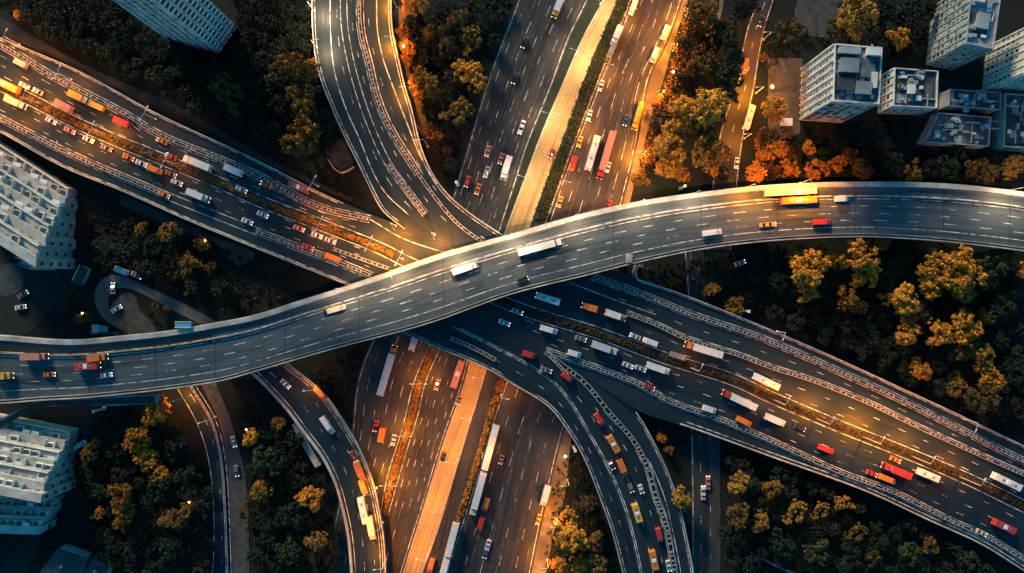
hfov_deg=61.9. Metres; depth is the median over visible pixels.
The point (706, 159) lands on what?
tree
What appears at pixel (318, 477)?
tree
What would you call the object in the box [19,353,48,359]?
box truck
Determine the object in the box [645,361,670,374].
box truck
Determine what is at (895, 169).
tree
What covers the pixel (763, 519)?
tree
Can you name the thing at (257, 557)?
tree
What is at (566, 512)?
tree
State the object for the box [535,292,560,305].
bus
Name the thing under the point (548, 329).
van
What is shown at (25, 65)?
van
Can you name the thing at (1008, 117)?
warehouse
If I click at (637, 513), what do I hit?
bus
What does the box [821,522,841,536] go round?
tree
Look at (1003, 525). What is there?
bus
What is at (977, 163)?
tree
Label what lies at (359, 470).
box truck
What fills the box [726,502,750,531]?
tree
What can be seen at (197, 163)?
articulated lorry
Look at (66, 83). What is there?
guard rail
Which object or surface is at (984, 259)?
tree
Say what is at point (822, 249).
tree
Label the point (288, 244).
guard rail
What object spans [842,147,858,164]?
tree
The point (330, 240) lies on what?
car
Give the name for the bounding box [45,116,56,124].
car
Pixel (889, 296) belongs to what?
tree
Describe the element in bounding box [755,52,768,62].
tree
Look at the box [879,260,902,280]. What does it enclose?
tree
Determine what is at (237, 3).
tree
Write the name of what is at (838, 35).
tree
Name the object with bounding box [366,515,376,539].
box truck
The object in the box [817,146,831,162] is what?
tree
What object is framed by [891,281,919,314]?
tree
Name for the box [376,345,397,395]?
articulated lorry
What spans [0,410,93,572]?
yard lane
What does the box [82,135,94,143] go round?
car
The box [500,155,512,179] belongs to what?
box truck
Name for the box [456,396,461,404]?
car
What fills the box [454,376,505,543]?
hedge
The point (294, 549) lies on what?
tree
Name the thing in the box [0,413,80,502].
housing block
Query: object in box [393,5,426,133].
bare earth
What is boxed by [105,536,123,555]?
tree
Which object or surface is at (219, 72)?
tree
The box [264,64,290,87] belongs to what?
tree
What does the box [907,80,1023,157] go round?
yard
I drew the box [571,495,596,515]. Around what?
tree
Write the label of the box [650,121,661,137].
tree
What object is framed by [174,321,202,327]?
billboard
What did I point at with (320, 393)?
van
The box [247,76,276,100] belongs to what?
tree
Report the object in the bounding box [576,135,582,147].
car
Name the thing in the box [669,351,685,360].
van
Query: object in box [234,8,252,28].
tree
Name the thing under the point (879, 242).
tree
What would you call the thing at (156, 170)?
van
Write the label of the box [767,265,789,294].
tree
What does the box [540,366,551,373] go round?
car
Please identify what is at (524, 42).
car
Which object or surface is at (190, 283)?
tree
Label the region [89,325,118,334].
kiosk
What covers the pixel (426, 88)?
tree
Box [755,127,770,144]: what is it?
tree
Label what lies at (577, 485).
tree
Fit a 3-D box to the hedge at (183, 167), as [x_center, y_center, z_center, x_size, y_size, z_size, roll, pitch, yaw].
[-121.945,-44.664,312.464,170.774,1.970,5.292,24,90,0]
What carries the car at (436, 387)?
on the motorway road at (371, 401)
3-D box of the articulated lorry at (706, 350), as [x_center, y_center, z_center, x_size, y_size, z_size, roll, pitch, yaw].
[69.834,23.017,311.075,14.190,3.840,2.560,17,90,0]
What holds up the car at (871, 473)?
on the motorway viaduct
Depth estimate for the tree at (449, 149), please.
317.04 m
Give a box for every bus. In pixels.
[0,78,21,93]
[74,362,100,370]
[287,180,309,193]
[357,496,368,524]
[450,359,464,388]
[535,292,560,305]
[584,135,600,170]
[606,434,620,453]
[631,502,642,523]
[648,549,658,570]
[742,104,755,129]
[752,373,780,390]
[780,196,817,204]
[915,467,940,482]
[990,471,1022,491]
[991,518,1016,534]
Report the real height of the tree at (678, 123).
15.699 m
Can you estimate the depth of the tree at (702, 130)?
310.26 m
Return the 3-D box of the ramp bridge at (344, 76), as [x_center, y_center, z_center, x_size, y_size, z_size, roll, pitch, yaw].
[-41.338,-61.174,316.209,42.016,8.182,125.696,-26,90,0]
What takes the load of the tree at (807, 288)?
on the ground at (94, 198)
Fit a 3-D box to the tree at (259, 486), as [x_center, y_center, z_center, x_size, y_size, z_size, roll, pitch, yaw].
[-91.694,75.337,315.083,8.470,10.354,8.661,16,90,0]
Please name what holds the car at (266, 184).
on the motorway viaduct
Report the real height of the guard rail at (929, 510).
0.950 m
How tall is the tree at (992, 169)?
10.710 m
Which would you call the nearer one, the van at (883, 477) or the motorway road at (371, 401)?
the van at (883, 477)
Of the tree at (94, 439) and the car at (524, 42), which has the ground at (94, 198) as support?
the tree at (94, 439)
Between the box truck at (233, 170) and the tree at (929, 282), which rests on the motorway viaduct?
the box truck at (233, 170)
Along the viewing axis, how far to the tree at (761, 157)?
313.99 m
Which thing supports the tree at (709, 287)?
on the ground at (94, 198)
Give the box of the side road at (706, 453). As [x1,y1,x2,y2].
[684,250,720,572]
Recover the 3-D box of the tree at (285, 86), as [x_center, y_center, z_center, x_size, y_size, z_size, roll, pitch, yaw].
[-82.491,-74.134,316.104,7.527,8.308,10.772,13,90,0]
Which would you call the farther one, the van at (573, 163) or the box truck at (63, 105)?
the van at (573, 163)
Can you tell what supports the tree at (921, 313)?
on the ground at (94, 198)
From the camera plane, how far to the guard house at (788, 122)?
317.15 m
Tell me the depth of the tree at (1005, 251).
313.77 m
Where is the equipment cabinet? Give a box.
[626,255,632,263]
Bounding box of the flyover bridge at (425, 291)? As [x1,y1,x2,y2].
[0,181,1023,403]
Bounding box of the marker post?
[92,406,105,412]
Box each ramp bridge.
[251,362,386,572]
[311,0,503,240]
[402,321,693,572]
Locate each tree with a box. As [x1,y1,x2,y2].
[0,0,9,8]
[13,9,21,20]
[21,0,39,8]
[31,1,52,18]
[44,4,64,26]
[47,20,69,43]
[49,0,70,13]
[68,0,81,8]
[69,7,85,20]
[70,21,83,37]
[74,312,91,323]
[79,442,98,465]
[81,0,102,17]
[86,436,101,448]
[87,10,108,33]
[90,506,103,519]
[91,237,124,257]
[92,251,114,264]
[93,42,112,58]
[102,5,118,21]
[103,18,128,43]
[105,36,130,55]
[105,439,126,465]
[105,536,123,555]
[107,482,132,510]
[111,516,131,533]
[112,498,137,524]
[113,3,129,15]
[119,29,133,47]
[119,217,135,235]
[120,241,138,260]
[121,425,151,453]
[122,58,143,82]
[125,527,146,549]
[126,14,142,28]
[132,446,159,472]
[134,222,148,237]
[135,259,156,280]
[139,475,169,504]
[141,396,170,427]
[143,234,162,257]
[144,64,176,87]
[144,310,154,317]
[146,29,162,42]
[149,462,169,485]
[151,299,159,311]
[155,47,174,63]
[155,222,182,241]
[156,508,176,527]
[158,535,185,561]
[159,253,176,273]
[164,435,188,453]
[165,502,190,530]
[167,238,183,255]
[167,265,180,282]
[168,466,195,484]
[172,83,198,104]
[177,251,202,277]
[180,525,205,544]
[184,279,197,295]
[185,93,203,117]
[186,496,195,513]
[189,473,203,483]
[193,234,206,248]
[197,239,210,250]
[202,262,217,272]
[206,66,225,80]
[207,72,244,116]
[210,277,229,297]
[224,103,245,126]
[227,39,256,58]
[229,0,248,15]
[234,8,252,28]
[236,506,251,523]
[240,60,262,78]
[241,26,259,44]
[242,427,258,445]
[243,488,261,507]
[245,549,266,565]
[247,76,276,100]
[250,480,274,503]
[251,444,287,476]
[253,121,280,144]
[257,532,276,550]
[259,9,280,31]
[262,0,284,11]
[263,512,284,531]
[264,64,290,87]
[267,92,290,116]
[268,34,288,62]
[271,417,286,431]
[272,51,322,82]
[274,456,298,479]
[274,537,301,565]
[275,500,305,530]
[276,1,295,19]
[279,72,297,100]
[279,114,320,156]
[284,31,300,53]
[285,82,314,116]
[290,474,309,490]
[293,0,309,5]
[294,485,324,512]
[302,149,315,161]
[302,531,327,551]
[305,108,334,131]
[308,85,326,105]
[311,473,325,486]
[311,545,326,565]
[313,136,335,158]
[394,22,411,37]
[399,38,416,57]
[399,51,415,65]
[401,0,429,15]
[403,14,423,33]
[408,65,440,100]
[417,120,438,136]
[418,87,436,105]
[421,23,444,40]
[421,100,443,120]
[423,127,444,140]
[431,56,449,68]
[438,36,455,59]
[438,88,449,102]
[438,96,474,125]
[438,163,446,171]
[442,146,452,156]
[444,62,462,89]
[446,8,468,26]
[451,58,488,93]
[461,25,482,57]
[474,18,489,35]
[549,556,568,572]
[553,505,579,525]
[553,523,588,553]
[569,475,587,490]
[569,554,587,572]
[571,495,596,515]
[583,553,607,572]
[585,497,599,513]
[588,530,603,552]
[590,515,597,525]
[629,172,650,186]
[639,151,655,167]
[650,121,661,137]
[651,93,666,115]
[652,130,686,171]
[654,154,679,178]
[656,431,667,442]
[661,95,696,134]
[663,445,673,455]
[664,82,681,97]
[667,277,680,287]
[671,485,691,511]
[672,34,692,61]
[672,62,697,85]
[674,87,731,130]
[674,162,690,181]
[682,19,704,41]
[684,0,718,34]
[690,133,730,175]
[691,116,718,136]
[692,54,719,76]
[698,30,722,51]
[702,282,721,295]
[704,112,725,134]
[711,15,736,48]
[711,60,744,86]
[712,165,728,183]
[714,78,739,103]
[719,38,745,74]
[725,296,743,314]
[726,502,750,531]
[727,470,751,493]
[731,0,751,21]
[737,290,754,304]
[744,0,760,16]
[745,161,766,182]
[751,509,769,533]
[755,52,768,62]
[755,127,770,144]
[756,150,769,161]
[760,171,775,184]
[761,96,788,123]
[762,480,783,500]
[767,139,788,159]
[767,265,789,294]
[767,526,798,559]
[770,18,806,52]
[780,158,800,176]
[782,498,807,524]
[789,248,830,286]
[795,242,808,256]
[797,283,820,302]
[802,139,816,155]
[802,539,829,566]
[804,158,830,180]
[810,501,829,519]
[815,240,827,254]
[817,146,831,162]
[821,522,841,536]
[824,18,845,42]
[827,154,848,173]
[827,252,849,269]
[833,495,855,509]
[834,554,862,572]
[836,0,879,41]
[836,279,858,311]
[840,319,856,333]
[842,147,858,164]
[843,522,867,541]
[845,238,882,275]
[851,267,878,287]
[851,297,867,313]
[852,158,875,179]
[865,322,878,334]
[865,549,880,568]
[866,25,884,41]
[867,238,892,251]
[869,521,883,533]
[870,330,883,352]
[872,143,889,164]
[875,0,899,21]
[876,293,898,306]
[878,338,889,356]
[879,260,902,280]
[880,40,889,61]
[881,152,903,176]
[885,27,910,51]
[887,525,903,542]
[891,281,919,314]
[892,0,920,32]
[893,319,920,345]
[895,46,913,65]
[895,307,918,324]
[898,542,922,566]
[903,157,922,181]
[908,0,938,20]
[909,357,932,380]
[914,304,932,323]
[915,247,949,293]
[919,270,941,300]
[920,158,940,180]
[922,536,939,554]
[925,317,955,345]
[931,242,951,261]
[934,155,960,179]
[936,244,987,296]
[942,341,960,361]
[946,369,965,387]
[946,377,968,397]
[950,145,967,162]
[951,281,976,303]
[951,307,983,344]
[954,336,983,361]
[955,551,980,570]
[962,383,1001,414]
[963,158,989,181]
[970,342,995,373]
[972,249,1009,290]
[977,366,1006,389]
[978,307,998,324]
[980,164,999,184]
[986,148,1009,167]
[989,293,1017,321]
[992,249,1014,262]
[999,154,1023,180]
[1003,358,1023,388]
[1005,252,1023,278]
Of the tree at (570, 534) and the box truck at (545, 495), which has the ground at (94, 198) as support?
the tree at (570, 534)
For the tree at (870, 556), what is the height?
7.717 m
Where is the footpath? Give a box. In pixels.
[693,0,723,44]
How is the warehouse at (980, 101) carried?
on the ground at (94, 198)
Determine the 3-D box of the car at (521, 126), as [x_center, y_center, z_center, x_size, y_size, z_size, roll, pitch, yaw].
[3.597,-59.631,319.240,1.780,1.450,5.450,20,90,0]
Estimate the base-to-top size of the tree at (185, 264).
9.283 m
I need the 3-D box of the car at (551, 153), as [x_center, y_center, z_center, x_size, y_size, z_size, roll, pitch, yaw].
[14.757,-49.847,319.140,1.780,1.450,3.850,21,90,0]
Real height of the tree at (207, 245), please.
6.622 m
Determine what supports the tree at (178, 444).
on the ground at (94, 198)
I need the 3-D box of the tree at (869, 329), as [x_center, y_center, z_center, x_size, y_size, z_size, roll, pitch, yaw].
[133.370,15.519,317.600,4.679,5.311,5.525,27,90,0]
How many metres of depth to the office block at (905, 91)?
307.88 m
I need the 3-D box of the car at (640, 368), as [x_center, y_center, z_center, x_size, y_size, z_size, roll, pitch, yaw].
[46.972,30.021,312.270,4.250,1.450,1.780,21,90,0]
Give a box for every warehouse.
[916,113,999,148]
[939,88,1001,112]
[991,93,1023,151]
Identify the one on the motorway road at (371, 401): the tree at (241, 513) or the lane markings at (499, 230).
the lane markings at (499, 230)
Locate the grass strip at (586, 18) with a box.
[505,0,601,217]
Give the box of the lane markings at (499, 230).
[326,0,679,572]
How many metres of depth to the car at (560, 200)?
318.98 m
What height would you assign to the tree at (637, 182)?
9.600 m
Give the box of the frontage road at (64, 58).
[0,17,351,200]
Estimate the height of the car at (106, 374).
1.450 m
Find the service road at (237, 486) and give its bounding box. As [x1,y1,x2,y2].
[202,382,248,572]
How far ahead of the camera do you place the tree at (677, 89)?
313.27 m
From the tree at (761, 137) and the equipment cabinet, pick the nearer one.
the equipment cabinet
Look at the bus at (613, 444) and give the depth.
310.82 m
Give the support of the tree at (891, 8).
on the ground at (94, 198)
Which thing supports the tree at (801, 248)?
on the ground at (94, 198)
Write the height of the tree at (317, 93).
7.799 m
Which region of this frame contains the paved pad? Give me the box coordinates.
[328,139,352,171]
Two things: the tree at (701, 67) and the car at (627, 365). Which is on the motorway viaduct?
the car at (627, 365)
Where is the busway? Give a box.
[404,0,615,572]
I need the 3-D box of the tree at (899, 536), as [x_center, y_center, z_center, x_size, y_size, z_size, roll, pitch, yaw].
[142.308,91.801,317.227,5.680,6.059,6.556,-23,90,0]
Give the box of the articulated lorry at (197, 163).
[182,155,212,171]
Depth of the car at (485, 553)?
318.98 m
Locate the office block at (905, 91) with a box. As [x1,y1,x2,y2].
[877,67,938,114]
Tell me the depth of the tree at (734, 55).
312.20 m
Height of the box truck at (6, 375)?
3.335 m
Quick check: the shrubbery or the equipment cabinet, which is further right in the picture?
the shrubbery
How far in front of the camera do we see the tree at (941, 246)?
312.67 m
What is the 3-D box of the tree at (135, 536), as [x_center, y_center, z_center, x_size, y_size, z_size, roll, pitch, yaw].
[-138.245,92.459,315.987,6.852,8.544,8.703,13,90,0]
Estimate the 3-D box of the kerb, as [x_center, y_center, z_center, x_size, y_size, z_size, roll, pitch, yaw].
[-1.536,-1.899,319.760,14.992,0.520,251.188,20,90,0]
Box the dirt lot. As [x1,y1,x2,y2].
[110,292,165,334]
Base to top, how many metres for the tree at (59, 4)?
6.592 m
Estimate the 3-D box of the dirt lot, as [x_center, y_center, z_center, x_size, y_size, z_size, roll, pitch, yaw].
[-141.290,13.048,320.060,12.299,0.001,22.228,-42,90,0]
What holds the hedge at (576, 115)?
on the planted strip at (564, 138)
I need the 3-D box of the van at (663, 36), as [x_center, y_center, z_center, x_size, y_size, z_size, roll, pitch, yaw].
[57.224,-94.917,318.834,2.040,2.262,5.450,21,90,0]
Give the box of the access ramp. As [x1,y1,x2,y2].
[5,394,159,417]
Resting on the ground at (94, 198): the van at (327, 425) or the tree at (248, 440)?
the tree at (248, 440)
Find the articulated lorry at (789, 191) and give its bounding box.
[763,187,817,196]
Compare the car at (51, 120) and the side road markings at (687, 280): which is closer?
the car at (51, 120)
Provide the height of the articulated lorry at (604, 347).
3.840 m
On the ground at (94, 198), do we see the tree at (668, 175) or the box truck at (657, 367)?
the tree at (668, 175)
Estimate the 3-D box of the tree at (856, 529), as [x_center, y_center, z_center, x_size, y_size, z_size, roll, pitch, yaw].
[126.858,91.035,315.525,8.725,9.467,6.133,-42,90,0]
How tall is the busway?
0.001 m
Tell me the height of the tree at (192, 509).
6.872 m
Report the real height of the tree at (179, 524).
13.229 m
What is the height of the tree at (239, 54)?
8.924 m
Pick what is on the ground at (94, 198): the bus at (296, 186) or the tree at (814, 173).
the tree at (814, 173)
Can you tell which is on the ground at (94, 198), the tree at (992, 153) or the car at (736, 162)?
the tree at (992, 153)
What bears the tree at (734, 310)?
on the ground at (94, 198)
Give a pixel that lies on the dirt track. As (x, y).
(102, 292)
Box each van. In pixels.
[13,58,28,68]
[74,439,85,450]
[88,100,105,111]
[114,266,129,274]
[145,164,162,174]
[312,384,327,400]
[319,415,334,434]
[324,252,340,262]
[326,304,346,313]
[358,480,367,494]
[427,557,434,572]
[476,516,484,531]
[482,497,489,510]
[522,350,536,358]
[539,325,557,334]
[561,371,573,382]
[567,349,581,357]
[569,155,577,170]
[593,412,605,425]
[607,42,616,57]
[628,0,637,15]
[642,337,658,346]
[649,46,659,62]
[655,527,662,542]
[660,24,670,40]
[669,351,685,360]
[701,229,721,236]
[702,404,716,413]
[735,415,751,426]
[741,58,748,73]
[812,219,830,224]
[817,443,833,453]
[834,196,847,201]
[877,473,895,483]
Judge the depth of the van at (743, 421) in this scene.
310.75 m
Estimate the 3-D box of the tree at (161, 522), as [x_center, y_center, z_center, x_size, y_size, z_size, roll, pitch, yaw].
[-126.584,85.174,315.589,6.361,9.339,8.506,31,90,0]
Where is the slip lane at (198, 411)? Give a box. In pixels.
[179,386,229,572]
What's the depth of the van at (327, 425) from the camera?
312.25 m
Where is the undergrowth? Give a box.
[5,0,1023,572]
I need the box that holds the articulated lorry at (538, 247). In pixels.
[517,238,562,255]
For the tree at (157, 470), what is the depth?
313.43 m
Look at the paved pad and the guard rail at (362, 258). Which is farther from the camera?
the paved pad
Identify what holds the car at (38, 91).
on the motorway viaduct
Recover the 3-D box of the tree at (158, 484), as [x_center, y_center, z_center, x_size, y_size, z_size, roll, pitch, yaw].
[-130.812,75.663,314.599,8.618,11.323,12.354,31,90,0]
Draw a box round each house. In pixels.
[39,544,92,572]
[84,553,114,572]
[781,118,792,125]
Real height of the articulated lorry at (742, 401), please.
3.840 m
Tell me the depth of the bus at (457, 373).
316.92 m
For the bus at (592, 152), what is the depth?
316.92 m
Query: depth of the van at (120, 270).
317.80 m
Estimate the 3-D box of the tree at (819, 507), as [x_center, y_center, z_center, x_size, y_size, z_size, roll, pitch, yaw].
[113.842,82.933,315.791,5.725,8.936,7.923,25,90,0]
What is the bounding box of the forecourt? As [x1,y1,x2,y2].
[768,58,802,138]
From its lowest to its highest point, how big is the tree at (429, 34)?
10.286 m
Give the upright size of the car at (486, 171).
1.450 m
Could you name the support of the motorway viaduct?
on the ground at (94, 198)
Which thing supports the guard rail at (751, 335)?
on the motorway viaduct
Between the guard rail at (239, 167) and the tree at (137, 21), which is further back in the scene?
the tree at (137, 21)
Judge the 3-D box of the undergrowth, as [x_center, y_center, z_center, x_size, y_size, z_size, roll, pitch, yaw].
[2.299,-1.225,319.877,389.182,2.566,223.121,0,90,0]
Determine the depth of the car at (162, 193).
312.01 m
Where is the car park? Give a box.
[0,250,87,335]
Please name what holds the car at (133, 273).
on the ground at (94, 198)
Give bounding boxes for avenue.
[707,0,773,249]
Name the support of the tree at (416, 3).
on the ground at (94, 198)
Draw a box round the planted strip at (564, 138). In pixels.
[533,0,628,218]
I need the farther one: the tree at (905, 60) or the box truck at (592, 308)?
the tree at (905, 60)
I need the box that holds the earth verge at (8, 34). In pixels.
[0,25,351,201]
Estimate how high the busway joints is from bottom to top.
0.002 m
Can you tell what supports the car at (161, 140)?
on the motorway viaduct
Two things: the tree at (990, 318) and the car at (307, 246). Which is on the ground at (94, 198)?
the tree at (990, 318)
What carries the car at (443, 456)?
on the busway
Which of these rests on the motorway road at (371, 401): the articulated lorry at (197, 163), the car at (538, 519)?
the car at (538, 519)
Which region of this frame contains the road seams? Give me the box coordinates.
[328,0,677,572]
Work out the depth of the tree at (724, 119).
313.34 m
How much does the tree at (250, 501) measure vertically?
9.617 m
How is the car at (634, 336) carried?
on the motorway viaduct
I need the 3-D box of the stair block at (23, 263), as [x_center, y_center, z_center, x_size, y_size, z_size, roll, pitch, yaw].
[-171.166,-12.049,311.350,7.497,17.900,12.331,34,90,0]
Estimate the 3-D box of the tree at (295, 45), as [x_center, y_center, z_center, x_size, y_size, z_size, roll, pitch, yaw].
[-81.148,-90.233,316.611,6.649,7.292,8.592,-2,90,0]
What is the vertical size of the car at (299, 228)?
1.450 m
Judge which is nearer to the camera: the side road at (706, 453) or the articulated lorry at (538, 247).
the articulated lorry at (538, 247)
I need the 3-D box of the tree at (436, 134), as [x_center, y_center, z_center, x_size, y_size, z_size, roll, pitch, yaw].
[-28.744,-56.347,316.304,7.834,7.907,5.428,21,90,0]
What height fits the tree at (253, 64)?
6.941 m
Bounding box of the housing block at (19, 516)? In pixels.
[0,495,63,534]
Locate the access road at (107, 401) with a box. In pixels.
[0,396,154,427]
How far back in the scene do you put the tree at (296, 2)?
315.29 m
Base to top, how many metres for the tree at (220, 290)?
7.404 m
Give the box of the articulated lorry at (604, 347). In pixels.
[591,340,618,354]
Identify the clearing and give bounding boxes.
[795,0,841,37]
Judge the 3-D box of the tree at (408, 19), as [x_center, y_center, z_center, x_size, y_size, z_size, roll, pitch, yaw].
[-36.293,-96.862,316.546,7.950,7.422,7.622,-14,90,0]
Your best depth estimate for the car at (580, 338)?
312.01 m
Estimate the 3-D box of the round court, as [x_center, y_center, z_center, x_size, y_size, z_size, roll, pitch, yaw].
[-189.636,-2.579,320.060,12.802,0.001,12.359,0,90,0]
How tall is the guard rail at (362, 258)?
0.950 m
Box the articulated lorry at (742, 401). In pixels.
[721,389,757,410]
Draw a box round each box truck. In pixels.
[0,372,13,379]
[3,94,27,109]
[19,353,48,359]
[53,98,74,112]
[66,89,90,104]
[86,353,108,361]
[112,116,131,128]
[185,188,210,202]
[222,164,243,176]
[353,460,366,480]
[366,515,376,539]
[377,427,386,443]
[408,337,417,351]
[451,261,478,275]
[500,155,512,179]
[539,484,550,506]
[551,0,563,18]
[581,302,597,312]
[604,309,626,321]
[610,24,623,43]
[616,458,628,476]
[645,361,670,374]
[763,413,785,426]
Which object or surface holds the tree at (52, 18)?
on the ground at (94, 198)
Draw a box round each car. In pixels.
[14,304,26,309]
[17,290,28,298]
[19,81,30,89]
[32,87,43,95]
[43,372,55,376]
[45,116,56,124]
[63,126,75,134]
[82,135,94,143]
[100,144,112,151]
[100,372,112,377]
[110,282,115,293]
[111,304,122,313]
[122,153,134,161]
[130,271,140,278]
[135,159,146,166]
[156,137,167,144]
[158,191,169,198]
[165,152,176,160]
[165,170,176,177]
[171,179,182,186]
[230,436,237,446]
[233,465,239,476]
[235,185,247,193]
[241,217,252,225]
[257,211,268,217]
[260,181,271,188]
[280,379,290,388]
[293,224,304,231]
[302,243,313,250]
[311,231,322,238]
[324,237,335,244]
[349,450,357,461]
[372,420,378,431]
[391,434,396,445]
[434,379,440,389]
[440,451,446,462]
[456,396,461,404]
[464,176,470,186]
[474,183,481,194]
[482,549,487,557]
[483,166,489,177]
[484,145,491,156]
[485,539,491,550]
[498,153,504,164]
[498,319,509,326]
[498,455,504,463]
[511,72,517,83]
[511,308,522,314]
[516,276,528,282]
[517,120,525,134]
[520,36,527,47]
[535,513,541,524]
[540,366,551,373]
[548,148,554,158]
[556,196,563,207]
[575,335,586,341]
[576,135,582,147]
[586,109,592,120]
[597,80,604,91]
[605,162,610,172]
[606,200,612,206]
[608,460,614,469]
[622,114,629,125]
[622,361,633,368]
[627,483,633,492]
[629,333,640,340]
[634,365,645,371]
[637,484,643,493]
[643,383,654,390]
[665,560,671,571]
[701,486,705,499]
[705,476,710,489]
[734,157,739,168]
[734,259,745,266]
[757,15,764,26]
[759,222,775,227]
[794,423,805,431]
[865,469,876,476]
[889,455,900,463]
[976,528,986,536]
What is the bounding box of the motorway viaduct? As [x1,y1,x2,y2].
[0,37,1023,570]
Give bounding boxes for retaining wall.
[292,423,322,467]
[326,147,353,173]
[632,264,659,287]
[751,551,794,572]
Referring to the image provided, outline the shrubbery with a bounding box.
[637,0,800,180]
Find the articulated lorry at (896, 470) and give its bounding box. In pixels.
[880,462,912,479]
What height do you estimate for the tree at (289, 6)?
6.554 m
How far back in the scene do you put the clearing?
320.10 m
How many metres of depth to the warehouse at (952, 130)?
314.88 m
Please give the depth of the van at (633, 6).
317.71 m
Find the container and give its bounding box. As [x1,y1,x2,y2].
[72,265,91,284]
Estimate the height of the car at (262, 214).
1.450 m
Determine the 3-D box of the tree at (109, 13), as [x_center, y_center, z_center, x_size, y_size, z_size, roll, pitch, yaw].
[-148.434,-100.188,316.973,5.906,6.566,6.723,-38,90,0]
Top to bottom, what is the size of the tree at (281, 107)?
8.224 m
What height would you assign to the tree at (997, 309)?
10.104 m
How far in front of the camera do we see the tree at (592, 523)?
316.43 m
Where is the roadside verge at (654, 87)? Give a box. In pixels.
[532,0,687,572]
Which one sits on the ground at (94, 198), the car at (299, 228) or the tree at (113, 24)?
the tree at (113, 24)
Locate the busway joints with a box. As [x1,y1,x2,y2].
[416,0,611,570]
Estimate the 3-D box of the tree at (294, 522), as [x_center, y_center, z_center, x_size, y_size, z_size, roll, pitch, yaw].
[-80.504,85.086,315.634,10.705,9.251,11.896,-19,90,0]
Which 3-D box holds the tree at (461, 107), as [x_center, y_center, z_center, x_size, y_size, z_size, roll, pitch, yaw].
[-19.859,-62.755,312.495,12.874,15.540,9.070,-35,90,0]
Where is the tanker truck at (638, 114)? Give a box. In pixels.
[631,101,644,129]
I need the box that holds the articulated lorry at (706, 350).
[684,341,723,358]
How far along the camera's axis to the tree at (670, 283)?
315.63 m
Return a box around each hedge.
[0,87,393,257]
[382,346,437,515]
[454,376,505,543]
[492,298,1023,509]
[533,0,629,219]
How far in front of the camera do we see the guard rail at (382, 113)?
312.75 m
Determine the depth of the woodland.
315.45 m
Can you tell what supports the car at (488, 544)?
on the motorway road at (371, 401)
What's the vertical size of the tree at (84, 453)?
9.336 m
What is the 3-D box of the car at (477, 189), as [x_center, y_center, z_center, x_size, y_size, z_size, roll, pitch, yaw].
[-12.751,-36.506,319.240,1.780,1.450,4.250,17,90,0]
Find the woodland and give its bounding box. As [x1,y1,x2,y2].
[5,0,1023,572]
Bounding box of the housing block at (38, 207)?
[0,141,78,268]
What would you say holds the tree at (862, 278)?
on the ground at (94, 198)
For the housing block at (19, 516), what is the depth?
313.52 m
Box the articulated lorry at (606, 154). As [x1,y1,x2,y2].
[596,130,616,178]
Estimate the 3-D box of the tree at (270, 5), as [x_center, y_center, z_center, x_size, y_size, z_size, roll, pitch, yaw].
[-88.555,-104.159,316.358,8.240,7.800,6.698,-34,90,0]
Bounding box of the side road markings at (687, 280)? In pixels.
[177,0,772,572]
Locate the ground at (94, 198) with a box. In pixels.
[0,0,1023,572]
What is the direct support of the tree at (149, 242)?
on the ground at (94, 198)
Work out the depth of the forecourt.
320.10 m
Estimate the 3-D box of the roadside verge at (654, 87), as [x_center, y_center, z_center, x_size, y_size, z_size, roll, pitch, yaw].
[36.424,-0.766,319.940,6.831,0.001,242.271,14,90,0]
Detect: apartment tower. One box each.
[113,0,236,52]
[799,43,882,122]
[926,0,1000,70]
[982,27,1023,93]
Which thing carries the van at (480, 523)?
on the motorway road at (371, 401)
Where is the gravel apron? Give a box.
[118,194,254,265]
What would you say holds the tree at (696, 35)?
on the ground at (94, 198)
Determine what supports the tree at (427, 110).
on the ground at (94, 198)
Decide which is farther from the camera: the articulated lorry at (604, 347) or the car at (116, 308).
the car at (116, 308)
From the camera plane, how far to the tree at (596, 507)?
315.47 m
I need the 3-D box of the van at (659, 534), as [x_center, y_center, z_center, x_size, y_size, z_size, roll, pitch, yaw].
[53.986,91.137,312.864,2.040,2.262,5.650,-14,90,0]
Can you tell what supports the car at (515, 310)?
on the motorway viaduct
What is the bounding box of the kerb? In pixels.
[403,0,630,572]
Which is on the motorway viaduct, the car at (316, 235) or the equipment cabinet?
the car at (316, 235)
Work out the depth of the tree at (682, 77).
311.05 m
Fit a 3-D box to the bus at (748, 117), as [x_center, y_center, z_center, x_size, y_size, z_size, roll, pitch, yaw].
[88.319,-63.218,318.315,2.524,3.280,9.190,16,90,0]
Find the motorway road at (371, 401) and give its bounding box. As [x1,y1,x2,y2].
[324,0,682,572]
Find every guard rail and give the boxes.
[0,43,162,136]
[0,116,167,196]
[162,135,369,220]
[190,386,228,572]
[255,229,371,276]
[333,247,389,269]
[357,0,482,241]
[387,163,426,214]
[450,336,496,361]
[544,350,677,572]
[546,349,803,456]
[549,355,567,373]
[593,275,827,367]
[626,312,842,393]
[803,455,1023,560]
[827,365,1023,462]
[844,391,1022,475]
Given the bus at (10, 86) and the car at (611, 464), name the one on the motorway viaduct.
the bus at (10, 86)
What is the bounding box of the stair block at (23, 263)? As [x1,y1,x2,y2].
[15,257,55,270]
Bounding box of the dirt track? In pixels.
[95,275,216,328]
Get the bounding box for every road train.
[440,521,459,572]
[469,424,499,515]
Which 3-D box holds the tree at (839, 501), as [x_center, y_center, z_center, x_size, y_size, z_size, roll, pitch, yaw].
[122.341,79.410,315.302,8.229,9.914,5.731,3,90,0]
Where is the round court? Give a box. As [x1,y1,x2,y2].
[0,263,22,295]
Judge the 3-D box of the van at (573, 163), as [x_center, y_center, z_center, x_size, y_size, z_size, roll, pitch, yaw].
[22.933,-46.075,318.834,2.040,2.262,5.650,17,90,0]
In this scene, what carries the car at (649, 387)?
on the motorway viaduct
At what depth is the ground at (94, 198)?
320.25 m

